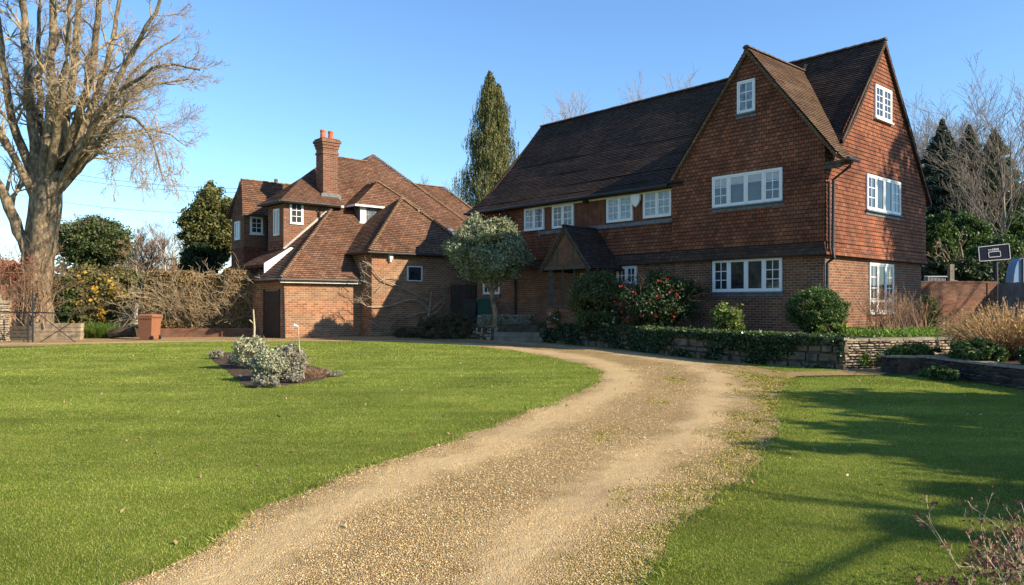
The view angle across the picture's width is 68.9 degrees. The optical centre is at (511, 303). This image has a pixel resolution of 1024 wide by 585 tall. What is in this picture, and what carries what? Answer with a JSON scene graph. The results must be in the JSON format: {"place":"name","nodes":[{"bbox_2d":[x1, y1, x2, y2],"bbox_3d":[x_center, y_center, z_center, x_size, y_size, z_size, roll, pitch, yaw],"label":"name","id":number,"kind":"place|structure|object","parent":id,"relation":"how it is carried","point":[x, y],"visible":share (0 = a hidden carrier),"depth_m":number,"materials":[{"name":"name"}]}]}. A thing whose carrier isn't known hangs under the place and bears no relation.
{"place":"outdoors","nodes":[
{"label":"outdoors","id":0,"kind":"place"},
{"bbox_2d":[0,260,20,320],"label":"hedge","id":1,"kind":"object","parent":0,"point":[15,279],"depth_m":66.34,"materials":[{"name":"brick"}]},
{"bbox_2d":[117,258,147,326],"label":"hedge","id":2,"kind":"object","parent":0,"point":[125,318],"visible":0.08,"depth_m":45.76,"materials":[{"name":"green plant"}]},
{"bbox_2d":[10,335,461,340],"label":"forecourt","id":3,"kind":"structure","parent":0,"point":[266,338],"depth_m":33.63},
{"bbox_2d":[8,326,31,339],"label":"sleeper wall","id":4,"kind":"structure","parent":3,"relation":"on","point":[18,332],"depth_m":31.89,"materials":[{"name":"grey wood"}]},
{"bbox_2d":[0,223,90,327],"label":"red leaved shrub","id":5,"kind":"object","parent":3,"relation":"on","point":[16,282],"visible":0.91,"depth_m":32.75,"materials":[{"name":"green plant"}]},
{"bbox_2d":[34,323,83,339],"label":"sleeper wall","id":6,"kind":"structure","parent":3,"relation":"on","point":[72,331],"depth_m":32.31,"materials":[{"name":"brown wood"}]},
{"bbox_2d":[84,321,120,337],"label":"grass tussock","id":7,"kind":"object","parent":3,"relation":"on","point":[102,332],"depth_m":33.70,"materials":[{"name":"green plant"}]},
{"bbox_2d":[0,0,230,325],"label":"bare tree","id":8,"kind":"object","parent":3,"relation":"on","point":[59,155],"visible":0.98,"depth_m":33.55,"materials":[{"name":"brown plant"}]},
{"bbox_2d":[107,327,136,337],"bbox_3d":[-17.502,1.323,33.493,1.213,0.518,0.466,0,0,10],"label":"log","id":9,"kind":"object","parent":3,"relation":"on","point":[119,332],"visible":1,"depth_m":33.33,"materials":[{"name":"brown wood"}]},
{"bbox_2d":[137,314,162,339],"bbox_3d":[-15.814,1.038,32.625,0.828,1.124,0.636,0,0,14],"label":"wheelie bin","id":10,"kind":"object","parent":3,"relation":"on","point":[149,325],"visible":0.99,"depth_m":32.39,"materials":[{"name":"brown plastic"}]},
{"bbox_2d":[107,254,262,327],"bbox_3d":[-14.303,-0.385,35.855,9.418,4.233,5.303,0,0,-16],"label":"hedge","id":11,"kind":"object","parent":3,"relation":"on","point":[180,298],"visible":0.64,"depth_m":35.75,"materials":[{"name":"brown plant"}]},
{"bbox_2d":[137,328,258,337],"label":"brick wall","id":12,"kind":"structure","parent":3,"relation":"on","point":[203,332],"depth_m":35.21,"materials":[{"name":"brown brick"}]},
{"bbox_2d":[352,258,449,332],"bbox_3d":[-5.395,-0.309,36.595,5.910,3.837,0.741,0,0,-42],"label":"espalier tree","id":13,"kind":"object","parent":3,"relation":"on","point":[429,310],"visible":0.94,"depth_m":36.47,"materials":[{"name":"brown plant"}]},
{"bbox_2d":[392,326,417,337],"bbox_3d":[-4.726,1.335,34.638,1.710,0.640,1.082,0,0,0],"label":"heather mound","id":14,"kind":"object","parent":3,"relation":"on","point":[404,331],"visible":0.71,"depth_m":34.42,"materials":[{"name":"green plant"}]},
{"bbox_2d":[408,312,476,338],"bbox_3d":[-2.841,1.022,33.723,3.655,1.271,1.843,0,0,0],"label":"heather mound","id":15,"kind":"object","parent":3,"relation":"on","point":[443,331],"visible":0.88,"depth_m":33.24,"materials":[{"name":"green plant"}]},
{"bbox_2d":[0,339,787,584],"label":"gravel drive","id":16,"kind":"structure","parent":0,"point":[606,359],"depth_m":6.29,"materials":[{"name":"beige gravel"}]},
{"bbox_2d":[0,293,85,341],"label":"metal gate","id":17,"kind":"structure","parent":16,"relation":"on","point":[32,312],"depth_m":30.58,"materials":[{"name":"black metal"}]},
{"bbox_2d":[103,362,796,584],"bbox_3d":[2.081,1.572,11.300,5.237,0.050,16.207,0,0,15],"label":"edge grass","id":18,"kind":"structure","parent":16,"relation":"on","point":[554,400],"depth_m":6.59,"materials":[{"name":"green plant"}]},
{"bbox_2d":[494,332,542,341],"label":"steps","id":19,"kind":"structure","parent":16,"relation":"on","point":[518,336],"depth_m":31.10,"materials":[{"name":"stone"}]},
{"bbox_2d":[362,371,821,584],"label":"moss","id":20,"kind":"object","parent":16,"relation":"on","point":[734,415],"visible":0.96,"depth_m":8.64,"materials":[{"name":"green plant"}]},
{"bbox_2d":[129,366,780,584],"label":"loose gravel","id":21,"kind":"structure","parent":0,"point":[496,508],"depth_m":5.79,"materials":[{"name":"beige gravel"}]},
{"bbox_2d":[0,314,916,376],"bbox_3d":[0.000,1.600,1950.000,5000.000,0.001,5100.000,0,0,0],"label":"ground","id":22,"kind":"structure","parent":0,"point":[885,374],"depth_m":26.95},
{"bbox_2d":[0,294,10,340],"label":"gate pier","id":23,"kind":"structure","parent":22,"relation":"on","point":[4,322],"depth_m":31.51,"materials":[{"name":"stone"}]},
{"bbox_2d":[51,276,100,322],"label":"shrub","id":24,"kind":"object","parent":22,"relation":"on","point":[66,318],"visible":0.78,"depth_m":35.70,"materials":[{"name":"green plant"}]},
{"bbox_2d":[51,262,131,327],"bbox_3d":[-21.259,-0.198,36.818,5.309,3.730,3.537,0,0,0],"label":"shrub","id":25,"kind":"object","parent":22,"relation":"on","point":[95,297],"visible":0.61,"depth_m":36.54,"materials":[{"name":"green plant"}]},
{"bbox_2d":[55,208,138,309],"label":"evergreen tree","id":26,"kind":"object","parent":22,"relation":"on","point":[93,238],"visible":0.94,"depth_m":50.77,"materials":[{"name":"green plant"}]},
{"bbox_2d":[91,263,144,329],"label":"shrub","id":27,"kind":"object","parent":22,"relation":"on","point":[122,274],"visible":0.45,"depth_m":39.71,"materials":[{"name":"green plant"}]},
{"bbox_2d":[115,226,160,311],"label":"bare tree","id":28,"kind":"object","parent":22,"relation":"on","point":[148,256],"visible":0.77,"depth_m":49.13,"materials":[{"name":"brown plant"}]},
{"bbox_2d":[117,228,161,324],"bbox_3d":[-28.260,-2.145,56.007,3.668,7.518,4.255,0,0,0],"label":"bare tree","id":29,"kind":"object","parent":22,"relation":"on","point":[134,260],"visible":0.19,"depth_m":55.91,"materials":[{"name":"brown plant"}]},
{"bbox_2d":[52,257,230,314],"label":"woodland","id":30,"kind":"object","parent":22,"relation":"on","point":[61,269],"depth_m":96.05,"materials":[{"name":"brown plant"}]},
{"bbox_2d":[130,217,184,270],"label":"bare tree","id":31,"kind":"object","parent":22,"relation":"on","point":[164,235],"visible":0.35,"depth_m":59.47,"materials":[{"name":"plant"}]},
{"bbox_2d":[148,232,178,271],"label":"bare tree","id":32,"kind":"object","parent":22,"relation":"on","point":[162,242],"visible":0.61,"depth_m":50.95,"materials":[{"name":"brown plant"}]},
{"bbox_2d":[176,241,221,274],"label":"evergreen tree","id":33,"kind":"object","parent":22,"relation":"on","point":[193,253],"visible":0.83,"depth_m":44.52,"materials":[{"name":"green plant"}]},
{"bbox_2d":[172,179,233,267],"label":"evergreen tree","id":34,"kind":"object","parent":22,"relation":"on","point":[203,219],"visible":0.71,"depth_m":46.11,"materials":[{"name":"green plant"}]},
{"bbox_2d":[225,130,476,338],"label":"house","id":35,"kind":"structure","parent":22,"relation":"on","point":[307,244],"depth_m":37.51,"materials":[{"name":"brick"}]},
{"bbox_2d":[249,216,263,235],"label":"window","id":36,"kind":"structure","parent":35,"relation":"in","point":[256,223],"depth_m":40.03,"materials":[{"name":"white paint"}]},
{"bbox_2d":[263,289,279,337],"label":"door","id":37,"kind":"structure","parent":35,"relation":"in","point":[271,299],"depth_m":34.59,"materials":[{"name":"brown wood"}]},
{"bbox_2d":[273,208,279,235],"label":"window","id":38,"kind":"structure","parent":35,"relation":"in","point":[276,212],"depth_m":37.58,"materials":[{"name":"white paint"}]},
{"bbox_2d":[290,204,302,224],"bbox_3d":[-10.836,-4.510,37.522,0.715,1.104,0.090,0,0,-42],"label":"window","id":39,"kind":"structure","parent":35,"relation":"in","point":[296,211],"depth_m":37.50,"materials":[{"name":"white paint"}]},
{"bbox_2d":[407,266,422,280],"bbox_3d":[-4.845,-1.468,37.175,0.889,0.755,0.080,0,0,-42],"label":"window","id":40,"kind":"structure","parent":35,"relation":"in","point":[414,273],"depth_m":37.18,"materials":[{"name":"white paint"}]},
{"bbox_2d":[449,69,518,207],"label":"conifer","id":41,"kind":"object","parent":22,"relation":"on","point":[490,141],"visible":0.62,"depth_m":57.23,"materials":[{"name":"green plant"}]},
{"bbox_2d":[528,88,641,135],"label":"bare tree","id":42,"kind":"object","parent":22,"relation":"on","point":[565,107],"visible":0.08,"depth_m":57.98,"materials":[{"name":"plant"}]},
{"bbox_2d":[615,62,696,105],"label":"bare tree","id":43,"kind":"object","parent":22,"relation":"on","point":[689,82],"visible":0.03,"depth_m":62.17,"materials":[{"name":"plant"}]},
{"bbox_2d":[538,322,851,369],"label":"retaining wall","id":44,"kind":"structure","parent":22,"relation":"on","point":[793,349],"depth_m":20.85,"materials":[{"name":"stone"}]},
{"bbox_2d":[600,309,620,324],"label":"bedding plant","id":45,"kind":"object","parent":44,"relation":"on","point":[606,316],"visible":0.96,"depth_m":26.86,"materials":[{"name":"green plant"}]},
{"bbox_2d":[620,323,858,338],"bbox_3d":[5.668,0.767,21.979,1.434,0.275,9.941,0,0,-27],"label":"wall foliage","id":46,"kind":"object","parent":44,"relation":"on","point":[829,335],"visible":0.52,"depth_m":19.85,"materials":[{"name":"green plant"}]},
{"bbox_2d":[840,337,952,369],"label":"retaining wall","id":47,"kind":"structure","parent":22,"relation":"on","point":[856,346],"depth_m":18.20,"materials":[{"name":"stone"}]},
{"bbox_2d":[921,210,964,270],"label":"evergreen bush","id":48,"kind":"object","parent":22,"relation":"on","point":[942,227],"visible":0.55,"depth_m":39.50,"materials":[{"name":"green plant"}]},
{"bbox_2d":[919,118,970,279],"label":"conifer","id":49,"kind":"object","parent":22,"relation":"on","point":[938,195],"visible":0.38,"depth_m":59.11,"materials":[{"name":"green plant"}]},
{"bbox_2d":[912,118,992,174],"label":"bare tree","id":50,"kind":"object","parent":22,"relation":"on","point":[952,135],"visible":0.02,"depth_m":63.55,"materials":[{"name":"plant"}]},
{"bbox_2d":[904,84,1023,184],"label":"bare tree","id":51,"kind":"object","parent":22,"relation":"on","point":[929,135],"visible":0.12,"depth_m":70.91,"materials":[{"name":"plant"}]},
{"bbox_2d":[905,50,1023,223],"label":"bare tree","id":52,"kind":"object","parent":22,"relation":"on","point":[1010,187],"visible":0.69,"depth_m":52.18,"materials":[{"name":"brown plant"}]},
{"bbox_2d":[921,226,1010,283],"bbox_3d":[22.837,-1.131,38.124,4.396,5.539,4.326,0,0,-21],"label":"evergreen bush","id":53,"kind":"object","parent":22,"relation":"on","point":[969,268],"visible":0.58,"depth_m":37.07,"materials":[{"name":"green plant"}]},
{"bbox_2d":[915,80,1019,168],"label":"bare tree","id":54,"kind":"object","parent":22,"relation":"on","point":[985,106],"visible":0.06,"depth_m":77.25,"materials":[{"name":"plant"}]},
{"bbox_2d":[954,124,983,200],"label":"conifer","id":55,"kind":"object","parent":22,"relation":"on","point":[969,139],"visible":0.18,"depth_m":63.51,"materials":[{"name":"green plant"}]},
{"bbox_2d":[950,208,994,255],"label":"evergreen bush","id":56,"kind":"object","parent":22,"relation":"on","point":[975,230],"visible":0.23,"depth_m":43.28,"materials":[{"name":"green plant"}]},
{"bbox_2d":[926,74,1023,237],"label":"bare tree","id":57,"kind":"object","parent":22,"relation":"on","point":[1004,215],"visible":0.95,"depth_m":45.78,"materials":[{"name":"plant"}]},
{"bbox_2d":[943,158,1023,222],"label":"bare tree","id":58,"kind":"object","parent":22,"relation":"on","point":[981,199],"visible":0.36,"depth_m":49.22,"materials":[{"name":"plant"}]},
{"bbox_2d":[950,130,1023,238],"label":"conifer","id":59,"kind":"object","parent":22,"relation":"on","point":[991,175],"visible":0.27,"depth_m":53.27,"materials":[{"name":"green plant"}]},
{"bbox_2d":[962,230,1023,270],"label":"evergreen bush","id":60,"kind":"object","parent":22,"relation":"on","point":[1016,248],"visible":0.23,"depth_m":41.27,"materials":[{"name":"green plant"}]},
{"bbox_2d":[992,209,1023,243],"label":"evergreen bush","id":61,"kind":"object","parent":22,"relation":"on","point":[1016,227],"visible":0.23,"depth_m":45.80,"materials":[{"name":"green plant"}]},
{"bbox_2d":[0,341,1023,584],"bbox_3d":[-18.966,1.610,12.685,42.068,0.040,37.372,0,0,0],"label":"lawn","id":62,"kind":"structure","parent":0,"point":[205,463],"depth_m":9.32,"materials":[{"name":"green plant"}]},
{"bbox_2d":[210,352,340,387],"bbox_3d":[-6.432,1.583,19.405,2.238,0.010,11.089,0,0,-26],"label":"flower bed","id":63,"kind":"object","parent":62,"relation":"on","point":[245,377],"visible":0.41,"depth_m":16.52,"materials":[{"name":"soil"}]},
{"bbox_2d":[230,335,269,368],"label":"bed shrub","id":64,"kind":"object","parent":63,"relation":"on","point":[248,346],"visible":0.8,"depth_m":17.87,"materials":[{"name":"green plant"}]},
{"bbox_2d":[251,375,280,387],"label":"bed shrub","id":65,"kind":"object","parent":63,"relation":"on","point":[270,381],"visible":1,"depth_m":14.00,"materials":[{"name":"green plant"}]},
{"bbox_2d":[240,347,292,378],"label":"bed shrub","id":66,"kind":"object","parent":63,"relation":"on","point":[263,363],"visible":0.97,"depth_m":15.03,"materials":[{"name":"green plant"}]},
{"bbox_2d":[282,370,303,382],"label":"bed shrub","id":67,"kind":"object","parent":63,"relation":"on","point":[292,377],"visible":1,"depth_m":14.76,"materials":[{"name":"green plant"}]},
{"bbox_2d":[271,340,314,375],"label":"bed shrub","id":68,"kind":"object","parent":63,"relation":"on","point":[294,360],"visible":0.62,"depth_m":15.42,"materials":[{"name":"green plant"}]},
{"bbox_2d":[302,364,331,377],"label":"dead perennial","id":69,"kind":"object","parent":63,"relation":"on","point":[313,373],"visible":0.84,"depth_m":15.93,"materials":[{"name":"plant"}]},
{"bbox_2d":[11,348,994,548],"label":"fallen leaves","id":70,"kind":"object","parent":62,"relation":"on","point":[428,504],"visible":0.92,"depth_m":9.18,"materials":[{"name":"brown plant"}]},
{"bbox_2d":[0,0,1023,273],"label":"sky","id":71,"kind":"structure","parent":0,"point":[399,82],"materials":[{"name":"blue"}]},
{"bbox_2d":[440,321,942,363],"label":"terrace","id":72,"kind":"structure","parent":0,"point":[533,327],"depth_m":31.70,"materials":[{"name":"stone"}]},
{"bbox_2d":[450,284,476,320],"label":"side gate","id":73,"kind":"structure","parent":72,"relation":"on","point":[459,294],"depth_m":38.03,"materials":[{"name":"wood"}]},
{"bbox_2d":[461,299,476,321],"bbox_3d":[-2.004,0.384,34.721,0.630,1.113,0.820,0,0,-10],"label":"wheelie bin","id":74,"kind":"object","parent":72,"relation":"on","point":[469,307],"visible":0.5,"depth_m":34.38,"materials":[{"name":"black plastic"}]},
{"bbox_2d":[475,299,490,317],"bbox_3d":[-1.356,0.344,34.621,0.630,1.113,0.820,0,0,-15],"label":"wheelie bin","id":75,"kind":"object","parent":72,"relation":"on","point":[483,306],"visible":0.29,"depth_m":34.27,"materials":[{"name":"green plastic"}]},
{"bbox_2d":[440,210,535,325],"bbox_3d":[-1.023,-1.478,31.589,4.051,4.864,3.633,0,0,0],"label":"round headed tree","id":76,"kind":"object","parent":72,"relation":"on","point":[494,252],"visible":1,"depth_m":30.68,"materials":[{"name":"green plant"}]},
{"bbox_2d":[477,314,533,325],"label":"lavender hedge","id":77,"kind":"object","parent":72,"relation":"on","point":[483,319],"visible":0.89,"depth_m":32.11,"materials":[{"name":"green plant"}]},
{"bbox_2d":[565,265,631,326],"bbox_3d":[3.267,-0.261,27.712,2.618,2.415,2.482,0,0,0],"label":"camellia bush","id":78,"kind":"object","parent":72,"relation":"on","point":[600,286],"visible":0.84,"depth_m":27.23,"materials":[{"name":"green plant"}]},
{"bbox_2d":[609,264,709,327],"bbox_3d":[5.025,-0.205,25.392,3.501,2.314,2.672,0,0,0],"label":"red flowering shrub","id":79,"kind":"object","parent":72,"relation":"on","point":[652,301],"visible":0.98,"depth_m":25.15,"materials":[{"name":"green plant"}]},
{"bbox_2d":[463,37,931,330],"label":"house","id":80,"kind":"structure","parent":72,"relation":"on","point":[762,186],"depth_m":26.22,"materials":[{"name":"brick"}]},
{"bbox_2d":[524,207,544,231],"bbox_3d":[0.986,-3.728,33.044,0.090,1.026,1.247,0,0,-42],"label":"window","id":81,"kind":"structure","parent":80,"relation":"in","point":[530,214],"depth_m":33.02,"materials":[{"name":"white paint"}]},
{"bbox_2d":[552,204,573,228],"bbox_3d":[2.168,-3.705,31.724,0.090,1.002,1.262,0,0,-42],"label":"window","id":82,"kind":"structure","parent":80,"relation":"in","point":[562,214],"depth_m":31.69,"materials":[{"name":"white paint"}]},
{"bbox_2d":[606,196,632,222],"bbox_3d":[4.243,-3.714,29.407,0.090,1.019,1.317,0,0,-42],"label":"window","id":83,"kind":"structure","parent":80,"relation":"in","point":[620,209],"depth_m":29.36,"materials":[{"name":"white paint"}]},
{"bbox_2d":[616,266,637,288],"bbox_3d":[4.489,-1.011,29.312,0.130,0.887,1.095,0,0,-42],"label":"window","id":84,"kind":"structure","parent":80,"relation":"in","point":[631,269],"depth_m":29.25,"materials":[{"name":"white paint"}]},
{"bbox_2d":[643,190,671,218],"bbox_3d":[5.462,-3.738,28.045,0.090,1.028,1.304,0,0,-42],"label":"window","id":85,"kind":"structure","parent":80,"relation":"in","point":[658,204],"depth_m":28.00,"materials":[{"name":"white paint"}]},
{"bbox_2d":[735,78,756,119],"bbox_3d":[7.827,-6.836,24.977,0.140,1.250,0.760,0,0,-42],"label":"window","id":86,"kind":"structure","parent":80,"relation":"in","point":[746,100],"depth_m":24.97,"materials":[{"name":"white paint"}]},
{"bbox_2d":[710,257,783,296],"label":"window","id":87,"kind":"structure","parent":80,"relation":"in","point":[741,277],"depth_m":25.07,"materials":[{"name":"white paint"}]},
{"bbox_2d":[710,167,783,212],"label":"window","id":88,"kind":"structure","parent":80,"relation":"in","point":[760,188],"depth_m":24.91,"materials":[{"name":"white paint"}]},
{"bbox_2d":[869,263,893,314],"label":"window","id":89,"kind":"structure","parent":80,"relation":"in","point":[879,273],"depth_m":26.03,"materials":[{"name":"white paint"}]},
{"bbox_2d":[873,84,893,124],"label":"window","id":90,"kind":"structure","parent":80,"relation":"in","point":[882,95],"depth_m":25.73,"materials":[{"name":"white paint"}]},
{"bbox_2d":[865,173,902,219],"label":"window","id":91,"kind":"structure","parent":80,"relation":"in","point":[883,195],"depth_m":25.75,"materials":[{"name":"white paint"}]},
{"bbox_2d":[709,302,746,329],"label":"spurge clump","id":92,"kind":"object","parent":72,"relation":"on","point":[724,317],"visible":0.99,"depth_m":23.64,"materials":[{"name":"green plant"}]},
{"bbox_2d":[779,282,852,333],"bbox_3d":[8.725,0.175,21.412,2.001,1.558,1.781,0,0,0],"label":"rounded box bush","id":93,"kind":"object","parent":72,"relation":"on","point":[804,312],"visible":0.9,"depth_m":20.99,"materials":[{"name":"green plant"}]},
{"bbox_2d":[816,322,849,334],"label":"fern plant","id":94,"kind":"object","parent":72,"relation":"on","point":[837,328],"visible":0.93,"depth_m":20.59,"materials":[{"name":"green plant"}]},
{"bbox_2d":[792,325,955,337],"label":"ground cover","id":95,"kind":"object","parent":72,"relation":"on","point":[901,332],"visible":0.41,"depth_m":20.34,"materials":[{"name":"green plant"}]},
{"bbox_2d":[849,279,922,330],"bbox_3d":[11.419,0.059,22.668,2.427,1.737,2.080,0,0,0],"label":"bare shrub","id":96,"kind":"object","parent":72,"relation":"on","point":[898,315],"visible":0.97,"depth_m":22.57,"materials":[{"name":"brown plant"}]},
{"bbox_2d":[893,291,946,328],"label":"bare shrub","id":97,"kind":"object","parent":72,"relation":"on","point":[913,314],"visible":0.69,"depth_m":23.95,"materials":[{"name":"plant"}]},
{"bbox_2d":[908,295,948,327],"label":"upright shrub","id":98,"kind":"object","parent":72,"relation":"on","point":[931,316],"visible":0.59,"depth_m":25.28,"materials":[{"name":"green plant"}]},
{"bbox_2d":[921,281,997,325],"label":"brick wall","id":99,"kind":"structure","parent":72,"relation":"on","point":[956,296],"depth_m":29.63,"materials":[{"name":"brown brick"}]},
{"bbox_2d":[978,243,1010,281],"bbox_3d":[21.315,-0.770,33.109,1.444,3.744,0.262,0,0,0],"label":"basketball hoop","id":100,"kind":"object","parent":72,"relation":"on","point":[994,253],"visible":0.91,"depth_m":33.00,"materials":[{"name":"black metal"}]},
{"bbox_2d":[998,282,1023,322],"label":"board fence","id":101,"kind":"object","parent":72,"relation":"on","point":[1009,291],"visible":0.53,"depth_m":29.54,"materials":[{"name":"wood"}]},
{"bbox_2d":[1006,258,1023,321],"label":"covered hull","id":102,"kind":"object","parent":72,"relation":"on","point":[1015,271],"visible":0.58,"depth_m":30.50,"materials":[{"name":"blue plastic"}]},
{"bbox_2d":[743,363,839,371],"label":"grass verge","id":103,"kind":"object","parent":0,"point":[771,368],"depth_m":17.91,"materials":[{"name":"plant"}]},
{"bbox_2d":[641,375,1023,584],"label":"lawn","id":104,"kind":"structure","parent":0,"point":[827,497],"depth_m":6.08,"materials":[{"name":"green plant"}]},
{"bbox_2d":[915,365,960,381],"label":"wall foot plant","id":105,"kind":"object","parent":104,"relation":"on","point":[944,372],"depth_m":15.30,"materials":[{"name":"green plant"}]},
{"bbox_2d":[876,354,1023,389],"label":"raised bed","id":106,"kind":"object","parent":104,"relation":"on","point":[1009,373],"visible":0.74,"depth_m":15.24,"materials":[{"name":"stone"}]},
{"bbox_2d":[882,342,942,354],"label":"green shrub","id":107,"kind":"object","parent":106,"relation":"on","point":[919,348],"visible":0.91,"depth_m":17.15,"materials":[{"name":"green plant"}]},
{"bbox_2d":[931,296,1023,359],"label":"dry shrub","id":108,"kind":"object","parent":106,"relation":"on","point":[1009,335],"visible":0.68,"depth_m":16.10,"materials":[{"name":"plant"}]},
{"bbox_2d":[948,337,1011,361],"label":"green shrub","id":109,"kind":"object","parent":106,"relation":"on","point":[976,349],"visible":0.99,"depth_m":15.31,"materials":[{"name":"green plant"}]},
{"bbox_2d":[907,538,1019,584],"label":"dead flower shrub","id":110,"kind":"object","parent":104,"relation":"on","point":[978,572],"visible":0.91,"depth_m":3.73,"materials":[{"name":"brown plant"}]},
{"bbox_2d":[911,486,1023,584],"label":"dead flower shrub","id":111,"kind":"object","parent":104,"relation":"on","point":[1019,549],"visible":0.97,"depth_m":3.88,"materials":[{"name":"brown plant"}]},
{"bbox_2d":[779,368,886,377],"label":"garden path","id":112,"kind":"structure","parent":0,"point":[870,372],"depth_m":16.88,"materials":[{"name":"stone"}]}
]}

